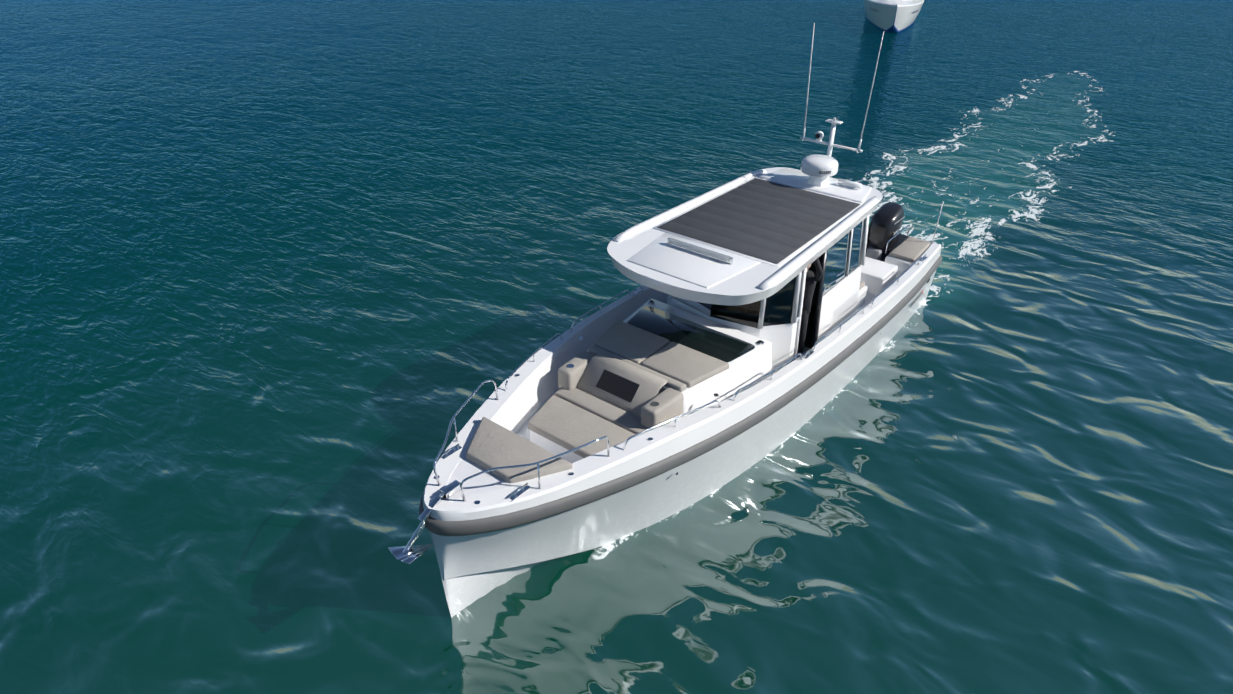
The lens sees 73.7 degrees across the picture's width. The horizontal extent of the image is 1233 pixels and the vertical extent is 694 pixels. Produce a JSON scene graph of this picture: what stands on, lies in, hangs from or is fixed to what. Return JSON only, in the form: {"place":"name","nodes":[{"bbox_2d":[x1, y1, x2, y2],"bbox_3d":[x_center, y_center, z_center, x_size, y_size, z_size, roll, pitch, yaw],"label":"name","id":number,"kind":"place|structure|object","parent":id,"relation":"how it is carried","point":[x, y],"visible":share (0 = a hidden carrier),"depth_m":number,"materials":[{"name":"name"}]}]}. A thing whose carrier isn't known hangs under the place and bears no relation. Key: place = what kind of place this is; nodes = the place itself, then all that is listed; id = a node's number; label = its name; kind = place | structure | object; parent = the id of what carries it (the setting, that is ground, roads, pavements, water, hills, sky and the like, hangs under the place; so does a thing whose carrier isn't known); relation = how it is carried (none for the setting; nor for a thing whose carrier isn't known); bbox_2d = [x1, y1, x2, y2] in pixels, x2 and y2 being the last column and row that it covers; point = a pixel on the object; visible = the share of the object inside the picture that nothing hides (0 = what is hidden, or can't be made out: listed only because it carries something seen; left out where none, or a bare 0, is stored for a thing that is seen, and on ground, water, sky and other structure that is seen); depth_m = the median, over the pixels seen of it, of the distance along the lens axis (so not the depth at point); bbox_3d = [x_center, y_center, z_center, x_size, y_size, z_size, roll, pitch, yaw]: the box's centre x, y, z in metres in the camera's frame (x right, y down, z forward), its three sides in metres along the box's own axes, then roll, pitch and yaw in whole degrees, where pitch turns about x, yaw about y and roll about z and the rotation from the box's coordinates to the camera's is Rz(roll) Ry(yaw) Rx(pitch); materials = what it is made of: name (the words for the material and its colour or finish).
{"place":"outdoors","nodes":[
{"label":"outdoors","id":0,"kind":"place"},
{"bbox_2d":[0,0,1232,693],"bbox_3d":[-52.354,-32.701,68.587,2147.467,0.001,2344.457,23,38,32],"label":"sea water","id":1,"kind":"structure","parent":0,"point":[288,288],"depth_m":15.14,"materials":[{"name":"teal liquid"}]},
{"bbox_2d":[387,23,943,617],"bbox_3d":[1.446,-1.061,12.020,3.450,5.895,11.925,23,38,32],"label":"motorboat","id":2,"kind":"object","parent":1,"relation":"on","point":[755,317],"visible":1,"depth_m":11.15,"materials":[{"name":"white plastic"}]},
{"bbox_2d":[864,0,923,32],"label":"cruiser boat","id":3,"kind":"object","parent":1,"relation":"on","point":[893,16],"visible":1,"depth_m":39.94,"materials":[{"name":"white plastic"}]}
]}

